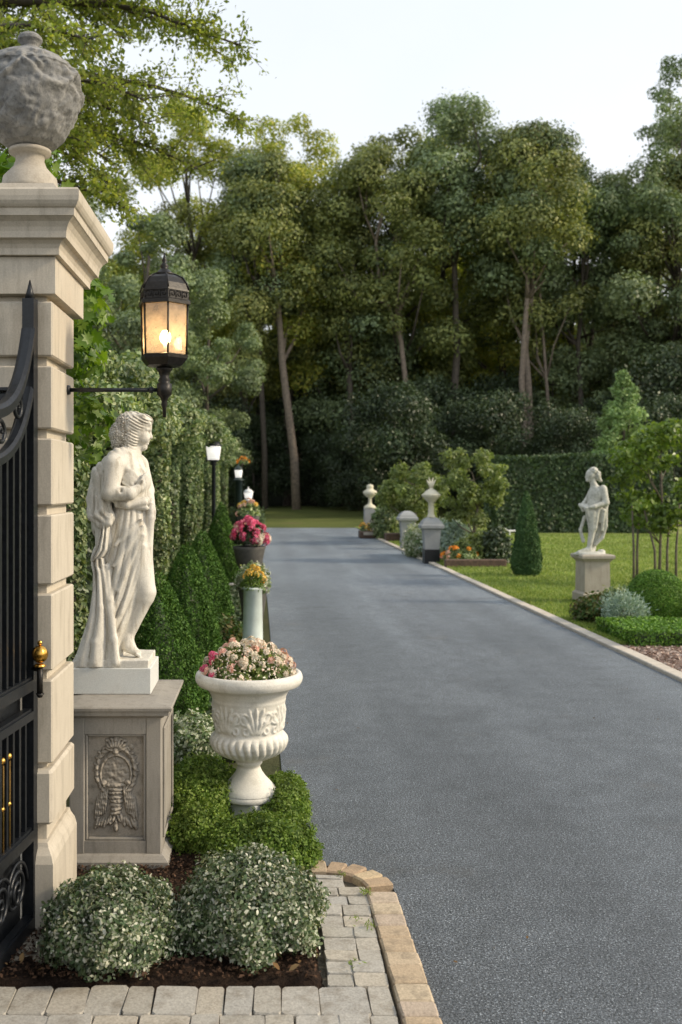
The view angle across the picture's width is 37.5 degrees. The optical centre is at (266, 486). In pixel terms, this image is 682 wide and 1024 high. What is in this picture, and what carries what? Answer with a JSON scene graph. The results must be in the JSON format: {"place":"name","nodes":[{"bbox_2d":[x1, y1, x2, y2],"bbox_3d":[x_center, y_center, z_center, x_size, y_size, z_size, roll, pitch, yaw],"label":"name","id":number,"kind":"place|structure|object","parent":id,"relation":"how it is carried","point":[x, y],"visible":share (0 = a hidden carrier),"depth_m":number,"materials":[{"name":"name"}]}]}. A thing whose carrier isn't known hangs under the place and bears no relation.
{"place":"outdoors","nodes":[
{"label":"outdoors","id":0,"kind":"place"},
{"bbox_2d":[66,561,281,806],"bbox_3d":[-4.450,1.656,20.550,9.100,0.001,31.900,0,0,0],"label":"bed","id":1,"kind":"object","parent":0,"point":[270,766],"visible":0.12,"depth_m":6.07,"materials":[{"name":"brown soil"}]},
{"bbox_2d":[0,148,124,464],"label":"maple tree","id":2,"kind":"object","parent":1,"relation":"on","point":[92,408],"visible":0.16,"depth_m":5.17,"materials":[{"name":"green plant"}]},
{"bbox_2d":[66,347,146,660],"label":"ivy column","id":3,"kind":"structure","parent":1,"relation":"on","point":[79,504],"depth_m":6.83,"materials":[{"name":"green plant"}]},
{"bbox_2d":[89,343,178,550],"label":"ivy column","id":4,"kind":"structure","parent":1,"relation":"on","point":[144,376],"depth_m":8.54,"materials":[{"name":"green plant"}]},
{"bbox_2d":[0,0,276,234],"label":"oak tree","id":5,"kind":"object","parent":1,"relation":"on","point":[101,90],"visible":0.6,"depth_m":12.15,"materials":[{"name":"green plant"}]},
{"bbox_2d":[74,442,221,626],"bbox_3d":[-2.025,0.454,22.755,1.115,2.501,34.609,0,0,0],"label":"tall hedge","id":6,"kind":"object","parent":1,"relation":"on","point":[89,574],"depth_m":10.06,"materials":[{"name":"green plant"}]},
{"bbox_2d":[137,384,185,644],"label":"ivy column","id":7,"kind":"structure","parent":1,"relation":"on","point":[172,431],"depth_m":10.32,"materials":[{"name":"green plant"}]},
{"bbox_2d":[128,383,206,613],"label":"ivy column","id":8,"kind":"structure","parent":1,"relation":"on","point":[191,424],"depth_m":12.39,"materials":[{"name":"green plant"}]},
{"bbox_2d":[134,571,210,717],"bbox_3d":[-0.767,1.131,7.112,0.773,1.079,0.767,0,0,0],"label":"conifer shrub","id":9,"kind":"object","parent":1,"relation":"on","point":[159,637],"visible":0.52,"depth_m":6.94,"materials":[{"name":"green plant"}]},
{"bbox_2d":[162,406,206,590],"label":"ivy column","id":10,"kind":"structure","parent":1,"relation":"on","point":[174,493],"depth_m":14.78,"materials":[{"name":"green plant"}]},
{"bbox_2d":[159,542,224,669],"bbox_3d":[-0.704,1.080,8.898,0.715,1.180,0.707,0,0,0],"label":"conifer shrub","id":11,"kind":"object","parent":1,"relation":"on","point":[197,613],"visible":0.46,"depth_m":8.77,"materials":[{"name":"green plant"}]},
{"bbox_2d":[173,708,221,768],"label":"white shrub","id":12,"kind":"object","parent":1,"relation":"on","point":[188,731],"visible":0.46,"depth_m":5.62,"materials":[{"name":"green plant"}]},
{"bbox_2d":[171,751,235,828],"bbox_3d":[-0.331,1.499,4.998,0.448,0.326,0.656,0,0,0],"label":"mound shrub","id":13,"kind":"object","parent":1,"relation":"on","point":[196,777],"visible":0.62,"depth_m":4.85,"materials":[{"name":"green plant"}]},
{"bbox_2d":[179,401,227,564],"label":"ivy column","id":14,"kind":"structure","parent":1,"relation":"on","point":[188,503],"depth_m":17.50,"materials":[{"name":"green plant"}]},
{"bbox_2d":[184,529,234,628],"bbox_3d":[-0.699,1.063,10.819,0.746,1.214,0.747,0,0,0],"label":"conifer cone","id":15,"kind":"object","parent":1,"relation":"on","point":[221,595],"visible":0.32,"depth_m":10.68,"materials":[{"name":"green plant"}]},
{"bbox_2d":[194,409,226,553],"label":"ivy column","id":16,"kind":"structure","parent":1,"relation":"on","point":[200,504],"depth_m":20.55,"materials":[{"name":"green plant"}]},
{"bbox_2d":[205,439,220,535],"bbox_3d":[-0.930,0.380,17.600,0.307,2.580,0.307,0,0,0],"label":"lamp post","id":17,"kind":"object","parent":1,"relation":"on","point":[213,452],"visible":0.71,"depth_m":17.54,"materials":[{"name":"black metal"}]},
{"bbox_2d":[202,422,231,545],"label":"ivy column","id":18,"kind":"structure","parent":1,"relation":"on","point":[207,496],"depth_m":24.09,"materials":[{"name":"green plant"}]},
{"bbox_2d":[198,436,237,523],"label":"ivy column","id":19,"kind":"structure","parent":1,"relation":"on","point":[230,446],"depth_m":28.39,"materials":[{"name":"green plant"}]},
{"bbox_2d":[204,502,238,582],"bbox_3d":[-0.736,0.934,16.392,0.721,1.372,0.708,0,0,0],"label":"conifer cone","id":20,"kind":"object","parent":1,"relation":"on","point":[221,541],"visible":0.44,"depth_m":16.22,"materials":[{"name":"green plant"}]},
{"bbox_2d":[216,611,242,648],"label":"verge shrub","id":21,"kind":"object","parent":1,"relation":"on","point":[230,629],"visible":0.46,"depth_m":9.75,"materials":[{"name":"green plant"}]},
{"bbox_2d":[219,447,240,516],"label":"ivy column","id":22,"kind":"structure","parent":1,"relation":"on","point":[230,460],"depth_m":33.88,"materials":[{"name":"green plant"}]},
{"bbox_2d":[195,666,302,817],"bbox_3d":[-0.086,1.296,4.950,0.532,0.767,0.531,0,0,0],"label":"flower urn","id":23,"kind":"object","parent":1,"relation":"on","point":[249,735],"visible":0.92,"depth_m":4.80,"materials":[{"name":"white stone"}]},
{"bbox_2d":[199,636,296,680],"bbox_3d":[-0.093,0.858,4.954,0.497,0.239,0.470,0,0,0],"label":"flower mound","id":24,"kind":"object","parent":23,"relation":"on","point":[229,660],"visible":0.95,"depth_m":4.85,"materials":[{"name":"pink plant"}]},
{"bbox_2d":[233,545,265,618],"bbox_3d":[-0.215,1.210,12.600,0.420,0.920,0.420,0,0,0],"label":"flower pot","id":25,"kind":"object","parent":1,"relation":"on","point":[246,554],"visible":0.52,"depth_m":12.45,"materials":[{"name":"grey stone"}]},
{"bbox_2d":[230,515,271,545],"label":"pink flowers","id":26,"kind":"object","parent":25,"relation":"on","point":[250,528],"visible":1,"depth_m":12.48,"materials":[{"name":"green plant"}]},
{"bbox_2d":[243,586,262,652],"bbox_3d":[-0.122,1.286,9.000,0.220,0.768,0.220,0,0,0],"label":"column planter","id":27,"kind":"object","parent":1,"relation":"on","point":[252,614],"visible":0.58,"depth_m":8.93,"materials":[{"name":"white stone"}]},
{"bbox_2d":[261,767,312,824],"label":"mound shrub","id":28,"kind":"object","parent":1,"relation":"on","point":[291,793],"visible":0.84,"depth_m":4.83,"materials":[{"name":"green plant"}]},
{"bbox_2d":[0,875,400,1023],"bbox_3d":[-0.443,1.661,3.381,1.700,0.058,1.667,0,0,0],"label":"paver path","id":29,"kind":"structure","parent":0,"point":[358,993],"depth_m":3.20,"materials":[{"name":"grey stone"}]},
{"bbox_2d":[0,837,323,994],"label":"mulch bed","id":30,"kind":"object","parent":29,"relation":"on","point":[295,979],"visible":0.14,"depth_m":3.34,"materials":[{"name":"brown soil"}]},
{"bbox_2d":[35,860,186,982],"bbox_3d":[-0.543,1.492,3.510,0.556,0.320,0.577,0,0,0],"label":"variegated shrub","id":31,"kind":"object","parent":30,"relation":"on","point":[116,909],"visible":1,"depth_m":3.38,"materials":[{"name":"green plant"}]},
{"bbox_2d":[69,680,183,870],"bbox_3d":[-0.650,1.300,4.560,0.496,0.740,0.620,0,0,0],"label":"statue pedestal","id":32,"kind":"object","parent":30,"relation":"on","point":[121,800],"visible":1,"depth_m":4.31,"materials":[{"name":"stone"}]},
{"bbox_2d":[72,411,158,693],"bbox_3d":[-0.695,0.290,4.630,0.381,1.279,0.341,0,0,0],"label":"marble statue","id":33,"kind":"object","parent":32,"relation":"on","point":[110,657],"visible":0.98,"depth_m":4.52,"materials":[{"name":"white stone"}]},
{"bbox_2d":[166,796,232,855],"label":"mound shrub","id":34,"kind":"object","parent":30,"relation":"on","point":[187,818],"visible":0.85,"depth_m":4.49,"materials":[{"name":"green plant"}]},
{"bbox_2d":[169,841,330,974],"bbox_3d":[-0.053,1.479,3.623,0.589,0.348,0.599,0,0,19],"label":"variegated shrub","id":35,"kind":"object","parent":30,"relation":"on","point":[249,886],"visible":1,"depth_m":3.47,"materials":[{"name":"green plant"}]},
{"bbox_2d":[201,806,324,869],"bbox_3d":[-0.021,1.545,4.397,0.566,0.237,0.558,0,0,0],"label":"mound shrub","id":36,"kind":"object","parent":30,"relation":"on","point":[288,833],"visible":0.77,"depth_m":4.32,"materials":[{"name":"green plant"}]},
{"bbox_2d":[309,860,442,1023],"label":"brick edging","id":37,"kind":"object","parent":29,"relation":"on","point":[413,998],"visible":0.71,"depth_m":3.55,"materials":[{"name":"beige stone"}]},
{"bbox_2d":[0,0,681,331],"label":"sky","id":38,"kind":"structure","parent":0,"point":[361,69],"materials":[{"name":"white"}]},
{"bbox_2d":[228,506,489,527],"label":"back lawn","id":39,"kind":"structure","parent":0,"point":[306,517],"depth_m":49.31,"materials":[{"name":"green plant"}]},
{"bbox_2d":[82,188,180,386],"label":"forest tree","id":40,"kind":"object","parent":39,"relation":"on","point":[132,289],"visible":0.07,"depth_m":44.22,"materials":[{"name":"green plant"}]},
{"bbox_2d":[90,211,236,409],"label":"forest tree","id":41,"kind":"object","parent":39,"relation":"on","point":[130,324],"visible":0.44,"depth_m":41.62,"materials":[{"name":"green plant"}]},
{"bbox_2d":[148,267,266,468],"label":"forest tree","id":42,"kind":"object","parent":39,"relation":"on","point":[249,374],"visible":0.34,"depth_m":50.00,"materials":[{"name":"green plant"}]},
{"bbox_2d":[185,378,258,502],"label":"wood edge bush","id":43,"kind":"object","parent":39,"relation":"on","point":[242,437],"visible":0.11,"depth_m":57.89,"materials":[{"name":"green plant"}]},
{"bbox_2d":[203,144,314,508],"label":"forest tree","id":44,"kind":"object","parent":39,"relation":"on","point":[250,164],"visible":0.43,"depth_m":57.16,"materials":[{"name":"green plant"}]},
{"bbox_2d":[215,148,342,509],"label":"forest tree","id":45,"kind":"object","parent":39,"relation":"on","point":[279,228],"visible":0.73,"depth_m":56.12,"materials":[{"name":"green plant"}]},
{"bbox_2d":[319,421,393,510],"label":"wood edge bush","id":46,"kind":"object","parent":39,"relation":"on","point":[347,482],"visible":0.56,"depth_m":55.60,"materials":[{"name":"green plant"}]},
{"bbox_2d":[306,139,458,474],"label":"forest tree","id":47,"kind":"object","parent":39,"relation":"on","point":[395,194],"visible":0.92,"depth_m":56.17,"materials":[{"name":"green plant"}]},
{"bbox_2d":[329,376,467,507],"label":"wood edge bush","id":48,"kind":"object","parent":39,"relation":"on","point":[395,440],"visible":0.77,"depth_m":49.47,"materials":[{"name":"green plant"}]},
{"bbox_2d":[361,370,487,508],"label":"wood edge bush","id":49,"kind":"object","parent":39,"relation":"on","point":[430,388],"visible":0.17,"depth_m":56.48,"materials":[{"name":"green plant"}]},
{"bbox_2d":[378,87,506,507],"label":"forest tree","id":50,"kind":"object","parent":39,"relation":"on","point":[464,179],"visible":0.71,"depth_m":56.89,"materials":[{"name":"green plant"}]},
{"bbox_2d":[414,396,507,512],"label":"wood edge bush","id":51,"kind":"object","parent":39,"relation":"on","point":[463,417],"visible":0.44,"depth_m":52.08,"materials":[{"name":"green plant"}]},
{"bbox_2d":[464,387,567,479],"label":"wood edge bush","id":52,"kind":"object","parent":39,"relation":"on","point":[502,413],"visible":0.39,"depth_m":50.78,"materials":[{"name":"green plant"}]},
{"bbox_2d":[445,119,601,455],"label":"forest tree","id":53,"kind":"object","parent":39,"relation":"on","point":[513,149],"visible":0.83,"depth_m":54.11,"materials":[{"name":"green plant"}]},
{"bbox_2d":[464,117,602,453],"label":"forest tree","id":54,"kind":"object","parent":39,"relation":"on","point":[498,271],"visible":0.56,"depth_m":55.06,"materials":[{"name":"green plant"}]},
{"bbox_2d":[530,403,610,461],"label":"wood edge bush","id":55,"kind":"object","parent":39,"relation":"on","point":[576,425],"visible":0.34,"depth_m":49.17,"materials":[{"name":"green plant"}]},
{"bbox_2d":[588,370,681,508],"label":"soft conifer","id":56,"kind":"object","parent":39,"relation":"on","point":[614,427],"visible":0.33,"depth_m":41.70,"materials":[{"name":"green plant"}]},
{"bbox_2d":[228,416,585,505],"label":"wooded hill","id":57,"kind":"structure","parent":0,"point":[277,500],"depth_m":66.17,"materials":[{"name":"green plant"}]},
{"bbox_2d":[99,97,269,386],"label":"forest tree","id":58,"kind":"object","parent":57,"relation":"on","point":[221,145],"visible":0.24,"depth_m":62.03,"materials":[{"name":"green plant"}]},
{"bbox_2d":[152,143,338,488],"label":"forest tree","id":59,"kind":"object","parent":57,"relation":"on","point":[241,356],"visible":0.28,"depth_m":58.47,"materials":[{"name":"green plant"}]},
{"bbox_2d":[227,411,290,506],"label":"wood edge bush","id":60,"kind":"object","parent":57,"relation":"on","point":[279,478],"visible":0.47,"depth_m":59.41,"materials":[{"name":"green plant"}]},
{"bbox_2d":[194,112,378,505],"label":"forest tree","id":61,"kind":"object","parent":57,"relation":"on","point":[305,173],"visible":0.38,"depth_m":59.62,"materials":[{"name":"green plant"}]},
{"bbox_2d":[249,385,344,505],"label":"wood edge bush","id":62,"kind":"object","parent":57,"relation":"on","point":[275,409],"visible":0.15,"depth_m":62.93,"materials":[{"name":"green plant"}]},
{"bbox_2d":[296,428,349,507],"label":"wood edge bush","id":63,"kind":"object","parent":57,"relation":"on","point":[315,443],"visible":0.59,"depth_m":59.40,"materials":[{"name":"green plant"}]},
{"bbox_2d":[256,158,443,505],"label":"forest tree","id":64,"kind":"object","parent":57,"relation":"on","point":[326,405],"visible":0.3,"depth_m":59.41,"materials":[{"name":"green plant"}]},
{"bbox_2d":[293,169,407,506],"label":"forest tree","id":65,"kind":"object","parent":57,"relation":"on","point":[333,317],"visible":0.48,"depth_m":57.73,"materials":[{"name":"green plant"}]},
{"bbox_2d":[318,122,510,471],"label":"forest tree","id":66,"kind":"object","parent":57,"relation":"on","point":[432,291],"visible":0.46,"depth_m":58.14,"materials":[{"name":"green plant"}]},
{"bbox_2d":[356,106,531,417],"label":"forest tree","id":67,"kind":"object","parent":57,"relation":"on","point":[412,319],"visible":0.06,"depth_m":61.73,"materials":[{"name":"green plant"}]},
{"bbox_2d":[444,367,543,506],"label":"wood edge bush","id":68,"kind":"object","parent":57,"relation":"on","point":[497,384],"visible":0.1,"depth_m":59.12,"materials":[{"name":"green plant"}]},
{"bbox_2d":[407,158,585,398],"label":"forest tree","id":69,"kind":"object","parent":57,"relation":"on","point":[501,358],"visible":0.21,"depth_m":62.04,"materials":[{"name":"green plant"}]},
{"bbox_2d":[476,151,673,448],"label":"forest tree","id":70,"kind":"object","parent":57,"relation":"on","point":[558,379],"visible":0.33,"depth_m":58.14,"materials":[{"name":"green plant"}]},
{"bbox_2d":[520,158,641,443],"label":"forest tree","id":71,"kind":"object","parent":57,"relation":"on","point":[600,207],"visible":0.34,"depth_m":57.56,"materials":[{"name":"green plant"}]},
{"bbox_2d":[564,154,681,416],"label":"forest tree","id":72,"kind":"object","parent":57,"relation":"on","point":[648,288],"visible":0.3,"depth_m":55.65,"materials":[{"name":"green plant"}]},
{"bbox_2d":[584,55,681,509],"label":"forest tree","id":73,"kind":"object","parent":57,"relation":"on","point":[670,125],"visible":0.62,"depth_m":56.07,"materials":[{"name":"green plant"}]},
{"bbox_2d":[588,134,681,391],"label":"forest tree","id":74,"kind":"object","parent":57,"relation":"on","point":[655,271],"visible":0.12,"depth_m":58.93,"materials":[{"name":"green plant"}]},
{"bbox_2d":[603,148,681,393],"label":"forest tree","id":75,"kind":"object","parent":57,"relation":"on","point":[627,261],"visible":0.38,"depth_m":56.64,"materials":[{"name":"green plant"}]},
{"bbox_2d":[225,519,681,998],"bbox_3d":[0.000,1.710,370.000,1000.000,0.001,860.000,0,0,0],"label":"ground","id":76,"kind":"structure","parent":0,"point":[680,525],"depth_m":40.88,"materials":[{"name":"brown soil"}]},
{"bbox_2d":[0,187,112,929],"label":"gate pillar","id":77,"kind":"structure","parent":76,"relation":"on","point":[56,246],"depth_m":3.73,"materials":[{"name":"stone"}]},
{"bbox_2d":[0,280,47,971],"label":"iron gate","id":78,"kind":"structure","parent":77,"relation":"attached to","point":[23,654],"depth_m":3.56,"materials":[{"name":"black metal"}]},
{"bbox_2d":[0,31,84,186],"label":"stone urn","id":79,"kind":"object","parent":77,"relation":"on","point":[42,98],"visible":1,"depth_m":3.88,"materials":[{"name":"grey stone"}]},
{"bbox_2d":[67,253,190,416],"bbox_3d":[-0.550,-0.605,4.000,0.499,0.656,0.215,0,0,0],"label":"wall lantern","id":80,"kind":"object","parent":77,"relation":"attached to","point":[164,288],"depth_m":3.96,"materials":[{"name":"metal"}]},
{"bbox_2d":[482,190,601,415],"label":"forest tree","id":81,"kind":"object","parent":76,"relation":"on","point":[540,308],"visible":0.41,"depth_m":56.12,"materials":[{"name":"green plant"}]},
{"bbox_2d":[607,340,681,498],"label":"wood edge bush","id":82,"kind":"object","parent":76,"relation":"on","point":[659,364],"visible":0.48,"depth_m":51.48,"materials":[{"name":"green plant"}]},
{"bbox_2d":[628,389,681,521],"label":"wood edge bush","id":83,"kind":"object","parent":76,"relation":"on","point":[667,406],"visible":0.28,"depth_m":45.40,"materials":[{"name":"green plant"}]},
{"bbox_2d":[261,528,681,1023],"bbox_3d":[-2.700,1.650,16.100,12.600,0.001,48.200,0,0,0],"label":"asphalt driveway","id":84,"kind":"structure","parent":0,"point":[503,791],"depth_m":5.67,"materials":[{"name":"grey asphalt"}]},
{"bbox_2d":[375,538,681,681],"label":"kerb","id":85,"kind":"structure","parent":84,"relation":"on","point":[662,668],"depth_m":11.48,"materials":[{"name":"stone"}]},
{"bbox_2d":[356,526,681,644],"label":"lawn","id":86,"kind":"structure","parent":0,"point":[481,530],"depth_m":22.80,"materials":[{"name":"green plant"}]},
{"bbox_2d":[367,505,399,538],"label":"bed shrub","id":87,"kind":"object","parent":86,"relation":"on","point":[378,524],"visible":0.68,"depth_m":31.19,"materials":[{"name":"green plant"}]},
{"bbox_2d":[400,521,422,557],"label":"bed shrub","id":88,"kind":"object","parent":86,"relation":"on","point":[412,540],"visible":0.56,"depth_m":23.21,"materials":[{"name":"green plant"}]},
{"bbox_2d":[374,459,450,522],"bbox_3d":[4.209,0.447,28.711,2.245,2.447,2.116,0,0,0],"label":"tree","id":89,"kind":"object","parent":86,"relation":"on","point":[414,502],"visible":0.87,"depth_m":28.47,"materials":[{"name":"green plant"}]},
{"bbox_2d":[418,477,444,563],"bbox_3d":[3.560,0.734,21.600,0.494,1.872,0.494,0,0,0],"label":"grey post","id":90,"kind":"object","parent":86,"relation":"on","point":[431,525],"visible":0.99,"depth_m":21.44,"materials":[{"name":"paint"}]},
{"bbox_2d":[418,517,473,558],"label":"bed shrub","id":91,"kind":"object","parent":86,"relation":"on","point":[451,533],"visible":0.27,"depth_m":22.22,"materials":[{"name":"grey plant"}]},
{"bbox_2d":[450,529,495,558],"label":"bed shrub","id":92,"kind":"object","parent":86,"relation":"on","point":[470,540],"visible":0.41,"depth_m":21.07,"materials":[{"name":"green plant"}]},
{"bbox_2d":[438,446,511,542],"bbox_3d":[4.533,0.396,21.905,1.522,2.562,1.455,0,0,0],"label":"tree","id":93,"kind":"object","parent":86,"relation":"on","point":[471,496],"visible":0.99,"depth_m":21.66,"materials":[{"name":"green plant"}]},
{"bbox_2d":[444,559,506,566],"bbox_3d":[4.250,1.570,20.350,1.240,0.180,0.200,0,0,0],"label":"timber edging","id":94,"kind":"object","parent":86,"relation":"on","point":[475,562],"visible":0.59,"depth_m":20.25,"materials":[{"name":"brown wood"}]},
{"bbox_2d":[478,523,512,562],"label":"bed shrub","id":95,"kind":"object","parent":86,"relation":"on","point":[500,540],"visible":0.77,"depth_m":20.97,"materials":[{"name":"green plant"}]},
{"bbox_2d":[510,490,542,575],"bbox_3d":[4.761,0.864,18.306,0.606,1.611,0.586,0,0,0],"label":"yew cone","id":96,"kind":"object","parent":86,"relation":"on","point":[527,559],"visible":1,"depth_m":18.15,"materials":[{"name":"green plant"}]},
{"bbox_2d":[483,451,674,533],"bbox_3d":[11.096,0.227,35.762,6.526,2.973,1.826,0,0,0],"label":"back hedge","id":97,"kind":"object","parent":86,"relation":"on","point":[558,491],"visible":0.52,"depth_m":35.09,"materials":[{"name":"green plant"}]},
{"bbox_2d":[570,553,615,600],"bbox_3d":[4.600,1.306,14.100,0.472,0.727,0.472,0,0,-3],"label":"garden pedestal","id":98,"kind":"object","parent":86,"relation":"on","point":[592,573],"visible":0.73,"depth_m":13.92,"materials":[{"name":"stone"}]},
{"bbox_2d":[573,467,609,555],"bbox_3d":[4.565,0.345,14.097,0.480,1.254,0.364,0,0,0],"label":"garden statue","id":99,"kind":"object","parent":98,"relation":"on","point":[594,504],"visible":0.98,"depth_m":14.02,"materials":[{"name":"stone"}]},
{"bbox_2d":[564,589,626,622],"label":"bed shrub","id":100,"kind":"object","parent":86,"relation":"on","point":[585,607],"visible":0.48,"depth_m":11.98,"materials":[{"name":"green plant"}]},
{"bbox_2d":[596,587,657,618],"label":"silver shrub","id":101,"kind":"object","parent":86,"relation":"on","point":[616,599],"visible":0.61,"depth_m":11.44,"materials":[{"name":"green plant"}]},
{"bbox_2d":[594,615,681,646],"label":"hedge","id":102,"kind":"object","parent":86,"relation":"on","point":[641,631],"visible":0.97,"depth_m":10.41,"materials":[{"name":"green plant"}]},
{"bbox_2d":[605,417,681,581],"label":"multi stem tree","id":103,"kind":"object","parent":86,"relation":"on","point":[641,448],"visible":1,"depth_m":16.50,"materials":[{"name":"green plant"}]},
{"bbox_2d":[625,569,681,620],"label":"box ball","id":104,"kind":"object","parent":86,"relation":"on","point":[648,579],"visible":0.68,"depth_m":11.80,"materials":[{"name":"green plant"}]},
{"bbox_2d":[622,645,681,671],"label":"gravel bed","id":105,"kind":"object","parent":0,"point":[663,660],"visible":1,"depth_m":9.70,"materials":[{"name":"gravel"}]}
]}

